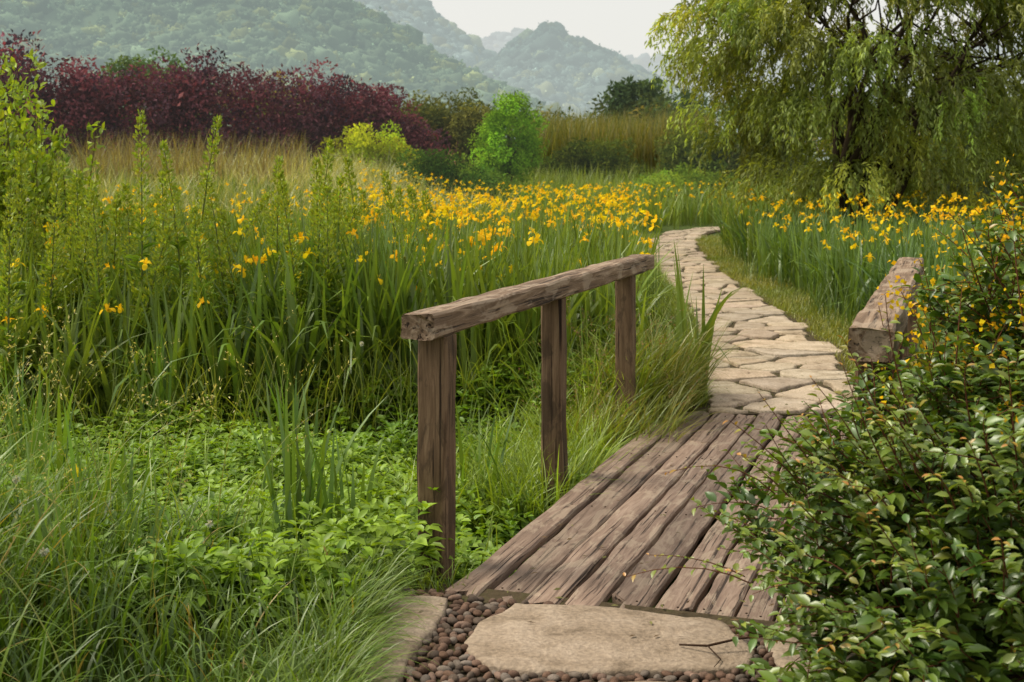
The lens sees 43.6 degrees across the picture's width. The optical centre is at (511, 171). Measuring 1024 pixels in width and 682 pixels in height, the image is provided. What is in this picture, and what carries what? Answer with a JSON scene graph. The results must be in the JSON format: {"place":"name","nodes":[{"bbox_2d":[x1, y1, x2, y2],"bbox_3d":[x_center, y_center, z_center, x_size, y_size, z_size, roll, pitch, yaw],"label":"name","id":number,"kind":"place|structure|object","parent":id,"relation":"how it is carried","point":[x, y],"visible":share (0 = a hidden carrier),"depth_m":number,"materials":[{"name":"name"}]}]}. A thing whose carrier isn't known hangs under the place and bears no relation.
{"place":"outdoors","nodes":[
{"label":"outdoors","id":0,"kind":"place"},
{"bbox_2d":[12,198,365,656],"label":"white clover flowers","id":1,"kind":"object","parent":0,"point":[43,552],"visible":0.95,"depth_m":4.20,"materials":[{"name":"green plant"}]},
{"bbox_2d":[0,0,565,158],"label":"forested hill","id":2,"kind":"structure","parent":0,"point":[357,40],"depth_m":441.15,"materials":[{"name":"green plant"}]},
{"bbox_2d":[354,0,496,67],"bbox_3d":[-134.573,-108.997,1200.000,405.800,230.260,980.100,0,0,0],"label":"forested hill","id":3,"kind":"structure","parent":0,"point":[442,34],"depth_m":1115.78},
{"bbox_2d":[481,27,524,53],"bbox_3d":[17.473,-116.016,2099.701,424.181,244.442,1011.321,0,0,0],"label":"distant hill","id":4,"kind":"structure","parent":0,"point":[496,41],"depth_m":2072.56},
{"bbox_2d":[37,140,973,225],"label":"meadow grass","id":5,"kind":"structure","parent":0,"point":[600,180],"depth_m":39.60,"materials":[{"name":"green plant"}]},
{"bbox_2d":[0,217,1017,453],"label":"meadow grass","id":6,"kind":"structure","parent":0,"point":[216,406],"depth_m":8.37,"materials":[{"name":"green plant"}]},
{"bbox_2d":[0,217,1022,681],"bbox_3d":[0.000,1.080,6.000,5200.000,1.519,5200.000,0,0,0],"label":"ground","id":7,"kind":"structure","parent":0,"point":[664,229],"depth_m":6.72,"materials":[{"name":"soil"}]},
{"bbox_2d":[0,48,149,285],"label":"leafy shrub","id":8,"kind":"object","parent":7,"relation":"on","point":[39,172],"visible":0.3,"depth_m":11.16,"materials":[{"name":"green plant"}]},
{"bbox_2d":[83,45,222,153],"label":"green tree mass","id":9,"kind":"object","parent":7,"relation":"on","point":[125,61],"visible":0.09,"depth_m":77.25,"materials":[{"name":"green plant"}]},
{"bbox_2d":[0,109,436,412],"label":"tall flowering weeds","id":10,"kind":"object","parent":7,"relation":"on","point":[322,232],"visible":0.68,"depth_m":9.10,"materials":[{"name":"green plant"}]},
{"bbox_2d":[0,29,458,170],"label":"purple leaved hedge","id":11,"kind":"object","parent":7,"relation":"on","point":[80,99],"visible":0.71,"depth_m":48.02,"materials":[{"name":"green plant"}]},
{"bbox_2d":[0,366,482,681],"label":"tall grass","id":12,"kind":"structure","parent":7,"relation":"on","point":[327,650],"depth_m":3.99,"materials":[{"name":"green plant"}]},
{"bbox_2d":[6,126,521,228],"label":"dry grass","id":13,"kind":"structure","parent":7,"relation":"on","point":[114,161],"depth_m":34.10,"materials":[{"name":"plant"}]},
{"bbox_2d":[0,339,655,627],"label":"leafy ground herbs","id":14,"kind":"object","parent":7,"relation":"on","point":[380,524],"visible":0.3,"depth_m":6.07,"materials":[{"name":"green plant"}]},
{"bbox_2d":[0,207,706,681],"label":"seeding grass","id":15,"kind":"structure","parent":7,"relation":"on","point":[186,441],"depth_m":5.01,"materials":[{"name":"green plant"}]},
{"bbox_2d":[318,119,420,174],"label":"yellow green shrub","id":16,"kind":"object","parent":7,"relation":"on","point":[367,141],"visible":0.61,"depth_m":47.74,"materials":[{"name":"plant"}]},
{"bbox_2d":[0,297,755,636],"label":"ditch grass","id":17,"kind":"structure","parent":7,"relation":"on","point":[524,473],"depth_m":6.72,"materials":[{"name":"green plant"}]},
{"bbox_2d":[0,168,789,437],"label":"iris leaves","id":18,"kind":"object","parent":7,"relation":"on","point":[366,302],"visible":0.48,"depth_m":8.74,"materials":[{"name":"green plant"}]},
{"bbox_2d":[0,160,1023,476],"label":"yellow iris flowers","id":19,"kind":"object","parent":18,"relation":"attached to","point":[444,210],"visible":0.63,"depth_m":14.78,"materials":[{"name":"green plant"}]},
{"bbox_2d":[379,87,504,165],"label":"dark green shrubs","id":20,"kind":"object","parent":7,"relation":"on","point":[460,125],"visible":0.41,"depth_m":60.89,"materials":[{"name":"green plant"}]},
{"bbox_2d":[391,145,548,204],"bbox_3d":[-1.041,0.513,36.148,4.271,2.587,3.137,0,0,-32],"label":"green shrub","id":21,"kind":"object","parent":7,"relation":"on","point":[446,171],"visible":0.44,"depth_m":35.87,"materials":[{"name":"green plant"}]},
{"bbox_2d":[465,89,549,187],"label":"round green tree","id":22,"kind":"object","parent":7,"relation":"on","point":[511,160],"visible":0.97,"depth_m":43.56,"materials":[{"name":"green plant"}]},
{"bbox_2d":[0,70,1022,162],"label":"distant trees","id":23,"kind":"object","parent":7,"relation":"on","point":[642,95],"visible":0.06,"depth_m":92.93,"materials":[{"name":"green plant"}]},
{"bbox_2d":[6,172,1021,413],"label":"iris flower stems","id":24,"kind":"object","parent":7,"relation":"on","point":[381,215],"visible":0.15,"depth_m":15.56,"materials":[{"name":"green plant"}]},
{"bbox_2d":[529,135,645,183],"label":"reed edge shrubs","id":25,"kind":"object","parent":7,"relation":"on","point":[582,156],"visible":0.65,"depth_m":51.52,"materials":[{"name":"green plant"}]},
{"bbox_2d":[509,103,729,178],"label":"reed bed","id":26,"kind":"object","parent":7,"relation":"on","point":[556,133],"visible":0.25,"depth_m":54.86,"materials":[{"name":"green plant"}]},
{"bbox_2d":[400,254,923,629],"bbox_3d":[0.993,1.252,6.110,1.768,1.498,3.905,0,0,19],"label":"wooden footbridge","id":27,"kind":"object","parent":7,"relation":"on","point":[630,529],"visible":0.57,"depth_m":5.27,"materials":[{"name":"brown wood"}]},
{"bbox_2d":[419,351,814,636],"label":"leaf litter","id":28,"kind":"object","parent":27,"relation":"on","point":[661,605],"visible":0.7,"depth_m":4.67,"materials":[{"name":"brown plant"}]},
{"bbox_2d":[317,583,1013,681],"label":"gravel bed","id":29,"kind":"object","parent":7,"relation":"on","point":[487,595],"visible":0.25,"depth_m":4.36,"materials":[{"name":"gravel"},{"name":"brown gravel"}]},
{"bbox_2d":[326,584,793,681],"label":"pebbles","id":30,"kind":"object","parent":29,"relation":"on","point":[447,636],"visible":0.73,"depth_m":3.87,"materials":[{"name":"stone"}]},
{"bbox_2d":[339,595,915,681],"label":"paving slabs","id":31,"kind":"structure","parent":29,"relation":"on","point":[581,639],"depth_m":4.02,"materials":[{"name":"beige stone"}]},
{"bbox_2d":[679,635,762,666],"bbox_3d":[0.658,1.439,3.938,0.228,0.067,0.199,0,0,-26],"label":"fallen twig","id":32,"kind":"object","parent":31,"relation":"on","point":[720,642],"visible":0.82,"depth_m":3.94,"materials":[{"name":"brown wood"}]},
{"bbox_2d":[624,162,740,216],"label":"green shrubs","id":33,"kind":"object","parent":7,"relation":"on","point":[684,176],"visible":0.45,"depth_m":40.81,"materials":[{"name":"green plant"}]},
{"bbox_2d":[514,231,971,421],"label":"verge grass","id":34,"kind":"structure","parent":7,"relation":"on","point":[776,300],"depth_m":14.51,"materials":[{"name":"green plant"}]},
{"bbox_2d":[623,154,1023,681],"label":"flowering bush","id":35,"kind":"object","parent":7,"relation":"on","point":[957,475],"visible":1,"depth_m":3.43,"materials":[{"name":"green plant"}]},
{"bbox_2d":[644,0,1023,230],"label":"willow tree","id":36,"kind":"object","parent":7,"relation":"on","point":[866,151],"visible":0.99,"depth_m":20.79,"materials":[{"name":"green plant"}]},
{"bbox_2d":[652,67,1023,215],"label":"dark green shrubs","id":37,"kind":"object","parent":7,"relation":"on","point":[683,153],"visible":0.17,"depth_m":47.13,"materials":[{"name":"green plant"}]},
{"bbox_2d":[713,195,1023,375],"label":"iris leaves","id":38,"kind":"object","parent":7,"relation":"on","point":[817,254],"visible":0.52,"depth_m":14.58,"materials":[{"name":"green plant"}]},
{"bbox_2d":[471,20,828,159],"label":"forested hill","id":39,"kind":"structure","parent":0,"point":[549,63],"depth_m":881.79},
{"bbox_2d":[430,0,1016,59],"label":"sky","id":40,"kind":"structure","parent":0,"point":[622,26],"materials":[{"name":"white"}]},
{"bbox_2d":[645,227,854,417],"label":"stone path","id":41,"kind":"structure","parent":0,"point":[818,361],"depth_m":10.67,"materials":[{"name":"beige stone"}]},
{"bbox_2d":[626,34,1023,150],"bbox_3d":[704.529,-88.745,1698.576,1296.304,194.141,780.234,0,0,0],"label":"distant hill","id":42,"kind":"structure","parent":0,"point":[643,60],"depth_m":1650.06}
]}

